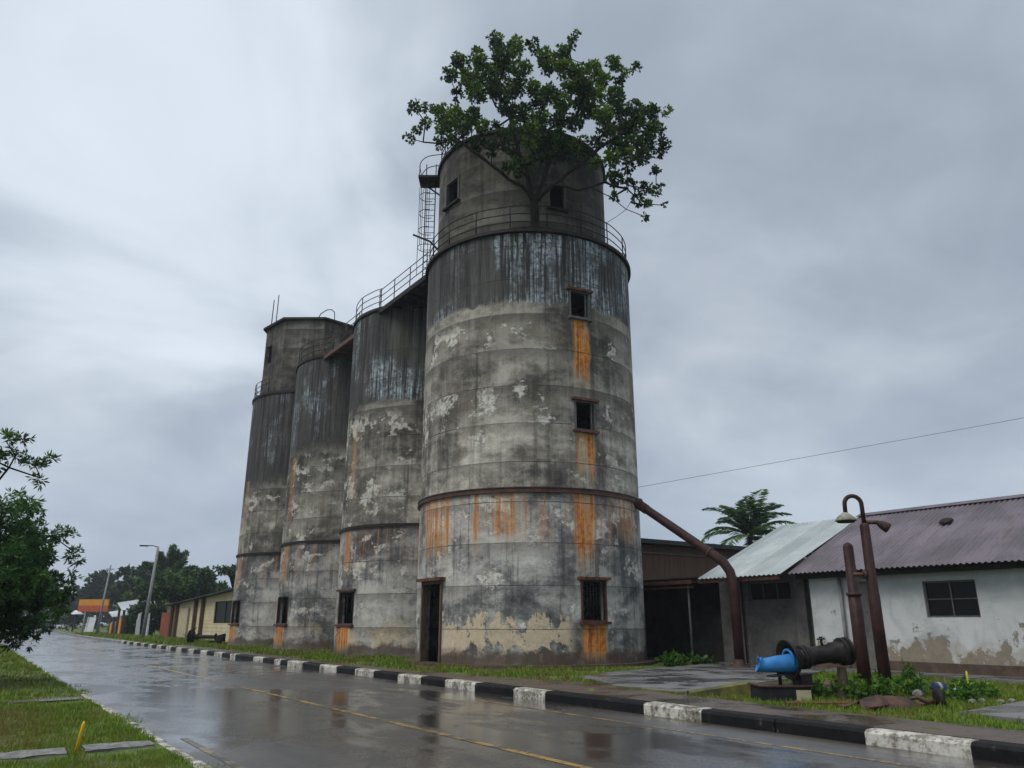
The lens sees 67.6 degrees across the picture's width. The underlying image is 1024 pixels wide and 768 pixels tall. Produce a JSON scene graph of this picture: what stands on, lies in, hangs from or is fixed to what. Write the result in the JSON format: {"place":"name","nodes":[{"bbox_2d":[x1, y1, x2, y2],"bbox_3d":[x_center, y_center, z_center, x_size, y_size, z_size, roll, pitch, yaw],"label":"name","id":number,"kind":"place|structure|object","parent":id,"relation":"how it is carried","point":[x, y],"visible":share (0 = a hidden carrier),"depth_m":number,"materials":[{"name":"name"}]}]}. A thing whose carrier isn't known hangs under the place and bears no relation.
{"place":"outdoors","nodes":[
{"label":"outdoors","id":0,"kind":"place"},
{"bbox_2d":[0,652,198,767],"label":"verge","id":1,"kind":"structure","parent":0,"point":[157,745],"depth_m":10.97,"materials":[{"name":"green plant"}]},
{"bbox_2d":[0,697,81,703],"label":"drain slab","id":2,"kind":"structure","parent":1,"relation":"on","point":[58,699],"depth_m":16.27,"materials":[{"name":"grey concrete"}]},
{"bbox_2d":[0,427,85,653],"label":"verge tree","id":3,"kind":"object","parent":1,"relation":"on","point":[27,578],"visible":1,"depth_m":20.73,"materials":[{"name":"green plant"}]},
{"bbox_2d":[0,644,93,706],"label":"verge grass","id":4,"kind":"structure","parent":1,"relation":"on","point":[10,656],"depth_m":20.48,"materials":[{"name":"green plant"}]},
{"bbox_2d":[0,741,154,759],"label":"verge paving","id":5,"kind":"structure","parent":1,"relation":"on","point":[20,754],"depth_m":9.89,"materials":[{"name":"grey concrete"}]},
{"bbox_2d":[74,721,84,751],"bbox_3d":[-5.582,4.578,9.854,0.091,0.424,0.042,4,-18,-12],"label":"marker stake","id":6,"kind":"object","parent":1,"relation":"on","point":[79,736],"visible":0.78,"depth_m":9.85,"materials":[{"name":"yellow plastic"}]},
{"bbox_2d":[62,684,225,767],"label":"kerb grass","id":7,"kind":"structure","parent":1,"relation":"on","point":[76,690],"depth_m":13.27,"materials":[{"name":"green plant"}]},
{"bbox_2d":[0,625,1023,767],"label":"road","id":8,"kind":"structure","parent":0,"point":[245,728],"depth_m":13.16,"materials":[{"name":"grey asphalt"}]},
{"bbox_2d":[44,640,112,656],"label":"line","id":9,"kind":"object","parent":8,"relation":"on","point":[80,649],"visible":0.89,"depth_m":49.56,"materials":[{"name":"yellow paint"}]},
{"bbox_2d":[17,654,212,767],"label":"kerb","id":10,"kind":"structure","parent":8,"relation":"on","point":[162,742],"depth_m":11.04,"materials":[{"name":"white paint"}]},
{"bbox_2d":[180,738,244,767],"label":"edge line","id":11,"kind":"object","parent":8,"relation":"on","point":[214,754],"visible":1,"depth_m":10.33,"materials":[{"name":"white paint"}]},
{"bbox_2d":[139,663,591,767],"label":"line","id":12,"kind":"object","parent":8,"relation":"on","point":[513,750],"visible":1,"depth_m":12.64,"materials":[{"name":"yellow paint"}]},
{"bbox_2d":[121,641,1023,765],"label":"kerb","id":13,"kind":"structure","parent":8,"relation":"on","point":[997,752],"depth_m":13.34,"materials":[{"name":"white paint"}]},
{"bbox_2d":[479,700,926,767],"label":"edge line","id":14,"kind":"object","parent":8,"relation":"on","point":[724,737],"visible":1,"depth_m":11.57,"materials":[{"name":"white paint"}]},
{"bbox_2d":[0,0,1023,623],"label":"sky","id":15,"kind":"structure","parent":0,"point":[833,261],"materials":[{"name":"grey"}]},
{"bbox_2d":[55,625,1023,729],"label":"verge","id":16,"kind":"structure","parent":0,"point":[657,665],"depth_m":24.13,"materials":[{"name":"green plant"}]},
{"bbox_2d":[47,620,65,628],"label":"parked car","id":17,"kind":"object","parent":16,"relation":"on","point":[59,626],"visible":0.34,"depth_m":177.32,"materials":[{"name":"paint"}]},
{"bbox_2d":[61,608,86,630],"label":"shrub","id":18,"kind":"object","parent":16,"relation":"on","point":[78,618],"visible":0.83,"depth_m":132.40,"materials":[{"name":"green plant"}]},
{"bbox_2d":[71,610,82,628],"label":"parasol","id":19,"kind":"object","parent":16,"relation":"on","point":[76,612],"visible":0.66,"depth_m":122.89,"materials":[{"name":"white fabric"}]},
{"bbox_2d":[84,617,96,631],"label":"banner","id":20,"kind":"object","parent":16,"relation":"on","point":[90,624],"visible":0.86,"depth_m":116.40,"materials":[{"name":"white fabric"}]},
{"bbox_2d":[78,599,109,632],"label":"sign board","id":21,"kind":"object","parent":16,"relation":"on","point":[89,605],"visible":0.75,"depth_m":107.60,"materials":[{"name":"metal"}]},
{"bbox_2d":[76,569,116,628],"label":"tree","id":22,"kind":"object","parent":16,"relation":"on","point":[94,588],"visible":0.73,"depth_m":174.99,"materials":[{"name":"green plant"}]},
{"bbox_2d":[95,565,114,632],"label":"street pole","id":23,"kind":"object","parent":16,"relation":"on","point":[101,609],"visible":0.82,"depth_m":96.79,"materials":[{"name":"concrete"}]},
{"bbox_2d":[107,610,128,633],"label":"roadside shack","id":24,"kind":"structure","parent":16,"relation":"on","point":[112,625],"depth_m":93.50,"materials":[{"name":"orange metal"}]},
{"bbox_2d":[102,562,169,604],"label":"tree","id":25,"kind":"object","parent":16,"relation":"on","point":[116,589],"visible":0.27,"depth_m":134.21,"materials":[{"name":"green plant"}]},
{"bbox_2d":[115,600,156,635],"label":"roadside shack","id":26,"kind":"structure","parent":16,"relation":"on","point":[120,623],"depth_m":87.79,"materials":[{"name":"grey metal"}]},
{"bbox_2d":[116,589,168,612],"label":"shrub","id":27,"kind":"object","parent":16,"relation":"on","point":[128,593],"visible":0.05,"depth_m":97.95,"materials":[{"name":"green plant"}]},
{"bbox_2d":[74,631,214,643],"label":"verge grass","id":28,"kind":"structure","parent":16,"relation":"on","point":[155,639],"depth_m":66.42,"materials":[{"name":"green plant"}]},
{"bbox_2d":[135,612,154,635],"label":"tin fence","id":29,"kind":"object","parent":16,"relation":"on","point":[137,628],"visible":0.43,"depth_m":80.74,"materials":[{"name":"grey metal"}]},
{"bbox_2d":[123,600,167,634],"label":"roadside tree","id":30,"kind":"object","parent":16,"relation":"on","point":[155,611],"visible":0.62,"depth_m":86.58,"materials":[{"name":"green plant"}]},
{"bbox_2d":[140,545,158,636],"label":"street pole","id":31,"kind":"object","parent":16,"relation":"on","point":[143,632],"visible":0.88,"depth_m":71.89,"materials":[{"name":"metal"}]},
{"bbox_2d":[141,543,195,610],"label":"broad tree","id":32,"kind":"object","parent":16,"relation":"on","point":[174,560],"visible":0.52,"depth_m":106.45,"materials":[{"name":"green plant"}]},
{"bbox_2d":[131,565,228,603],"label":"broad tree","id":33,"kind":"object","parent":16,"relation":"on","point":[185,584],"visible":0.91,"depth_m":82.73,"materials":[{"name":"green plant"}]},
{"bbox_2d":[159,588,233,641],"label":"cream building","id":34,"kind":"structure","parent":16,"relation":"on","point":[208,614],"depth_m":63.50,"materials":[{"name":"beige paint"}]},
{"bbox_2d":[159,612,169,636],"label":"door","id":35,"kind":"structure","parent":34,"relation":"in","point":[166,615],"depth_m":74.03,"materials":[{"name":"red metal"}]},
{"bbox_2d":[214,601,231,622],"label":"window","id":36,"kind":"structure","parent":34,"relation":"in","point":[223,609],"depth_m":59.23,"materials":[{"name":"grey glass"}]},
{"bbox_2d":[183,628,225,642],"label":"pipe wreck","id":37,"kind":"object","parent":16,"relation":"on","point":[191,636],"visible":0.99,"depth_m":53.02,"materials":[{"name":"black paint"}]},
{"bbox_2d":[212,563,235,587],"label":"broad tree","id":38,"kind":"object","parent":16,"relation":"on","point":[228,571],"visible":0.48,"depth_m":75.21,"materials":[{"name":"green plant"}]},
{"bbox_2d":[226,296,352,646],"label":"silo","id":39,"kind":"object","parent":16,"relation":"on","point":[254,601],"visible":0.4,"depth_m":52.10,"materials":[{"name":"concrete"}]},
{"bbox_2d":[228,600,240,624],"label":"window","id":40,"kind":"structure","parent":39,"relation":"in","point":[233,605],"depth_m":50.79,"materials":[{"name":"metal"}]},
{"bbox_2d":[267,336,351,650],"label":"silo","id":41,"kind":"object","parent":16,"relation":"on","point":[307,587],"visible":0.44,"depth_m":43.74,"materials":[{"name":"concrete"}]},
{"bbox_2d":[273,596,288,625],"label":"window","id":42,"kind":"structure","parent":41,"relation":"in","point":[279,598],"depth_m":43.33,"materials":[{"name":"metal"}]},
{"bbox_2d":[320,312,360,360],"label":"gangway","id":43,"kind":"object","parent":41,"relation":"attached to","point":[343,348],"visible":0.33,"depth_m":44.77,"materials":[{"name":"red metal"}]},
{"bbox_2d":[330,288,426,656],"bbox_3d":[-4.522,4.731,40.333,9.000,18.154,9.000,11,-21,-33],"label":"silo","id":44,"kind":"object","parent":16,"relation":"on","point":[376,601],"visible":0.51,"depth_m":36.57,"materials":[{"name":"concrete"}]},
{"bbox_2d":[334,589,355,626],"bbox_3d":[-7.795,10.517,35.918,0.250,1.680,1.883,13,-21,-35],"label":"window","id":45,"kind":"structure","parent":44,"relation":"in","point":[339,623],"depth_m":36.07,"materials":[{"name":"metal"}]},
{"bbox_2d":[378,252,428,313],"bbox_3d":[-4.445,-4.653,38.109,2.420,1.350,5.300,11,-21,-33],"label":"gangway","id":46,"kind":"object","parent":44,"relation":"attached to","point":[415,294],"visible":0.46,"depth_m":37.59,"materials":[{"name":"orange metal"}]},
{"bbox_2d":[164,641,649,682],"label":"grass strip","id":47,"kind":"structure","parent":16,"relation":"on","point":[398,662],"depth_m":26.46,"materials":[{"name":"green plant"}]},
{"bbox_2d":[404,127,657,668],"bbox_3d":[0.728,0.054,33.750,9.960,23.169,9.960,11,-21,-33],"label":"silo","id":48,"kind":"object","parent":16,"relation":"on","point":[529,526],"visible":0.93,"depth_m":29.34,"materials":[{"name":"concrete"}]},
{"bbox_2d":[442,175,460,211],"bbox_3d":[-2.655,-8.471,33.921,0.267,1.350,1.225,13,-21,-35],"label":"window","id":49,"kind":"structure","parent":48,"relation":"in","point":[447,206],"depth_m":33.87,"materials":[{"name":"grey concrete"}]},
{"bbox_2d":[402,28,674,247],"bbox_3d":[1.074,-11.589,33.079,10.098,13.105,8.132,11,-21,-33],"label":"ledge tree","id":50,"kind":"object","parent":48,"relation":"on","point":[579,84],"visible":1,"depth_m":31.35,"materials":[{"name":"green plant"}]},
{"bbox_2d":[547,181,568,213],"bbox_3d":[1.918,-7.937,32.441,0.962,1.350,0.251,7,-19,-21],"label":"window","id":51,"kind":"structure","parent":48,"relation":"in","point":[564,188],"depth_m":32.32,"materials":[{"name":"grey concrete"}]},
{"bbox_2d":[566,286,592,322],"bbox_3d":[2.687,-3.161,30.423,1.166,1.330,0.253,8,-19,-24],"label":"window","id":52,"kind":"structure","parent":48,"relation":"in","point":[572,289],"depth_m":30.47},
{"bbox_2d":[571,396,599,434],"bbox_3d":[2.795,1.208,29.117,1.182,1.350,0.253,9,-19,-26],"label":"window","id":53,"kind":"structure","parent":48,"relation":"in","point":[576,399],"depth_m":29.16,"materials":[{"name":"grey concrete"}]},
{"bbox_2d":[577,576,611,624],"bbox_3d":[2.930,7.700,27.176,1.348,1.620,0.263,9,-20,-27],"label":"window","id":54,"kind":"structure","parent":48,"relation":"in","point":[591,579],"depth_m":27.21,"materials":[{"name":"metal"}]},
{"bbox_2d":[634,498,749,665],"bbox_3d":[6.355,7.102,28.372,4.497,6.213,0.673,-13,-22,36],"label":"chute pipe","id":55,"kind":"object","parent":48,"relation":"attached to","point":[707,551],"visible":0.94,"depth_m":27.26,"materials":[{"name":"brown metal"}]},
{"bbox_2d":[641,418,1020,486],"bbox_3d":[17.686,1.082,27.014,29.341,3.215,0.102,-9,-20,27],"label":"overhead wire","id":56,"kind":"object","parent":48,"relation":"attached to","point":[837,451],"visible":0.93,"depth_m":29.44,"materials":[{"name":"black metal"}]},
{"bbox_2d":[584,577,724,661],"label":"open shed","id":57,"kind":"structure","parent":16,"relation":"on","point":[682,615],"depth_m":32.25,"materials":[{"name":"black metal"}]},
{"bbox_2d":[655,649,688,666],"bbox_3d":[5.764,10.061,27.880,1.636,0.813,1.094,11,-21,-33],"label":"weed plant","id":58,"kind":"object","parent":16,"relation":"on","point":[671,660],"visible":0.95,"depth_m":27.72,"materials":[{"name":"green plant"}]},
{"bbox_2d":[641,538,745,582],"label":"warehouse","id":59,"kind":"structure","parent":16,"relation":"on","point":[665,559],"depth_m":41.35,"materials":[{"name":"brown metal"}]},
{"bbox_2d":[687,650,717,664],"bbox_3d":[7.015,10.238,28.256,1.168,0.780,1.125,11,-21,-33],"label":"weed plant","id":60,"kind":"object","parent":16,"relation":"on","point":[704,659],"visible":0.73,"depth_m":28.14,"materials":[{"name":"green plant"}]},
{"bbox_2d":[577,657,828,693],"bbox_3d":[6.684,9.806,26.375,9.482,0.162,21.262,0,-17,2],"label":"concrete apron","id":61,"kind":"object","parent":16,"relation":"on","point":[682,679],"visible":0.41,"depth_m":20.78,"materials":[{"name":"grey concrete"}]},
{"bbox_2d":[687,680,752,696],"bbox_3d":[4.432,6.531,16.272,1.373,0.406,0.254,0,-17,-1],"label":"mossy ledge","id":62,"kind":"object","parent":16,"relation":"on","point":[739,687],"visible":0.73,"depth_m":16.17,"materials":[{"name":"concrete"}]},
{"bbox_2d":[701,489,796,546],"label":"coconut palm","id":63,"kind":"object","parent":16,"relation":"on","point":[740,520],"visible":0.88,"depth_m":53.68,"materials":[{"name":"green plant"}]},
{"bbox_2d":[743,534,761,545],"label":"coconut palm","id":64,"kind":"object","parent":16,"relation":"on","point":[759,536],"visible":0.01,"depth_m":56.66,"materials":[{"name":"green plant"}]},
{"bbox_2d":[698,516,856,666],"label":"workshop","id":65,"kind":"structure","parent":16,"relation":"on","point":[775,603],"depth_m":28.23,"materials":[{"name":"concrete"}]},
{"bbox_2d":[749,581,790,600],"bbox_3d":[9.516,7.628,28.138,0.062,0.670,1.850,11,-21,-33],"label":"window","id":66,"kind":"structure","parent":65,"relation":"in","point":[777,590],"depth_m":28.17,"materials":[{"name":"black glass"}]},
{"bbox_2d":[748,683,812,701],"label":"block","id":67,"kind":"structure","parent":16,"relation":"on","point":[769,691],"depth_m":15.05,"materials":[{"name":"concrete"}]},
{"bbox_2d":[755,636,855,700],"bbox_3d":[5.963,5.827,15.532,2.089,1.324,0.773,5,-18,-17],"label":"valve assembly","id":68,"kind":"object","parent":67,"relation":"on","point":[790,661],"visible":0.99,"depth_m":15.48,"materials":[{"name":"black paint"}]},
{"bbox_2d":[787,679,831,696],"bbox_3d":[6.247,6.370,15.998,0.886,0.647,0.864,11,-21,-33],"label":"weed plant","id":69,"kind":"object","parent":16,"relation":"on","point":[818,689],"visible":0.48,"depth_m":15.84,"materials":[{"name":"green plant"}]},
{"bbox_2d":[783,701,857,705],"bbox_3d":[6.000,5.980,14.298,1.700,0.075,0.460,0,-17,0],"label":"rusted plate","id":70,"kind":"object","parent":16,"relation":"on","point":[825,703],"visible":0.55,"depth_m":14.21,"materials":[{"name":"brown metal"}]},
{"bbox_2d":[823,680,833,694],"bbox_3d":[6.958,6.621,16.686,0.313,0.298,0.339,11,-21,-33],"label":"stone","id":71,"kind":"object","parent":16,"relation":"on","point":[826,683],"visible":0.43,"depth_m":16.63,"materials":[{"name":"grey stone"}]},
{"bbox_2d":[665,669,1023,730],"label":"yard grass","id":72,"kind":"structure","parent":16,"relation":"on","point":[952,704],"depth_m":14.20,"materials":[{"name":"green plant"}]},
{"bbox_2d":[827,669,874,700],"bbox_3d":[6.955,6.232,15.721,0.900,0.684,1.076,-5,-18,16],"label":"weed plant","id":73,"kind":"object","parent":16,"relation":"on","point":[853,689],"visible":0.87,"depth_m":15.50,"materials":[{"name":"green plant"}]},
{"bbox_2d":[843,542,871,687],"bbox_3d":[8.200,5.526,18.179,0.350,3.460,0.350,11,-21,-33],"label":"capped post","id":74,"kind":"object","parent":16,"relation":"on","point":[853,594],"visible":0.93,"depth_m":18.08,"materials":[{"name":"brown metal"}]},
{"bbox_2d":[835,494,891,690],"bbox_3d":[8.246,4.735,17.486,1.264,4.458,0.476,-1,-17,3],"label":"shower lamp post","id":75,"kind":"object","parent":16,"relation":"on","point":[868,573],"visible":0.98,"depth_m":17.51,"materials":[{"name":"brown metal"}]},
{"bbox_2d":[853,670,903,696],"bbox_3d":[7.472,6.159,15.547,1.007,0.674,0.862,-3,-18,10],"label":"weed plant","id":76,"kind":"object","parent":16,"relation":"on","point":[882,685],"visible":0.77,"depth_m":15.39,"materials":[{"name":"green plant"}]},
{"bbox_2d":[838,688,946,710],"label":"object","id":77,"kind":"object","parent":16,"relation":"on","point":[874,702],"visible":0.84,"depth_m":13.78,"materials":[{"name":"metal"}]},
{"bbox_2d":[787,494,1023,676],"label":"white house","id":78,"kind":"structure","parent":16,"relation":"on","point":[950,578],"depth_m":23.22,"materials":[{"name":"white paint"}]},
{"bbox_2d":[923,579,980,617],"bbox_3d":[12.966,6.328,22.518,0.062,1.050,1.540,11,-21,-33],"label":"window","id":79,"kind":"structure","parent":78,"relation":"in","point":[948,598],"depth_m":22.54,"materials":[{"name":"black glass"}]},
{"bbox_2d":[894,658,932,696],"bbox_3d":[8.441,6.250,16.187,0.861,0.930,0.891,-9,-19,26],"label":"weed plant","id":80,"kind":"object","parent":16,"relation":"on","point":[911,685],"visible":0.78,"depth_m":16.08,"materials":[{"name":"green plant"}]},
{"bbox_2d":[912,689,923,696],"bbox_3d":[8.355,6.376,15.718,0.273,0.186,0.217,11,-21,-33],"label":"stone","id":81,"kind":"object","parent":16,"relation":"on","point":[919,692],"visible":0.69,"depth_m":15.66,"materials":[{"name":"grey stone"}]},
{"bbox_2d":[929,682,947,690],"bbox_3d":[9.138,6.515,16.378,0.281,0.243,0.245,3,-18,-10],"label":"paint can","id":82,"kind":"object","parent":16,"relation":"on","point":[940,685],"visible":0.53,"depth_m":16.32,"materials":[{"name":"blue metal"}]},
{"bbox_2d":[926,674,986,699],"bbox_3d":[8.964,6.136,15.318,1.042,0.673,0.826,4,-18,-14],"label":"weed plant","id":83,"kind":"object","parent":16,"relation":"on","point":[968,691],"visible":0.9,"depth_m":15.23,"materials":[{"name":"green plant"}]},
{"bbox_2d":[973,680,1001,698],"bbox_3d":[9.607,6.332,15.729,0.768,0.507,0.788,-7,-19,21],"label":"weed plant","id":84,"kind":"object","parent":16,"relation":"on","point":[991,690],"visible":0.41,"depth_m":15.60,"materials":[{"name":"green plant"}]},
{"bbox_2d":[957,701,1023,722],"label":"access slab","id":85,"kind":"structure","parent":16,"relation":"on","point":[1014,710],"depth_m":13.03,"materials":[{"name":"concrete"}]},
{"bbox_2d":[167,645,1023,743],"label":"footway","id":86,"kind":"structure","parent":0,"point":[975,732],"depth_m":14.22,"materials":[{"name":"grey concrete"}]},
{"bbox_2d":[826,667,1023,684],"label":"house path","id":87,"kind":"structure","parent":0,"point":[1010,680],"depth_m":20.83,"materials":[{"name":"concrete"}]},
{"label":"ground","id":88,"kind":"structure","parent":0,"visible":0},
{"bbox_2d":[53,629,123,642],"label":"kerb","id":89,"kind":"structure","parent":88,"relation":"on","point":[98,638],"depth_m":80.18,"materials":[{"name":"concrete"}]},
{"bbox_2d":[0,578,230,629],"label":"wood","id":90,"kind":"object","parent":88,"relation":"on","point":[106,617],"visible":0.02,"depth_m":188.06,"materials":[{"name":"green plant"}]}
]}

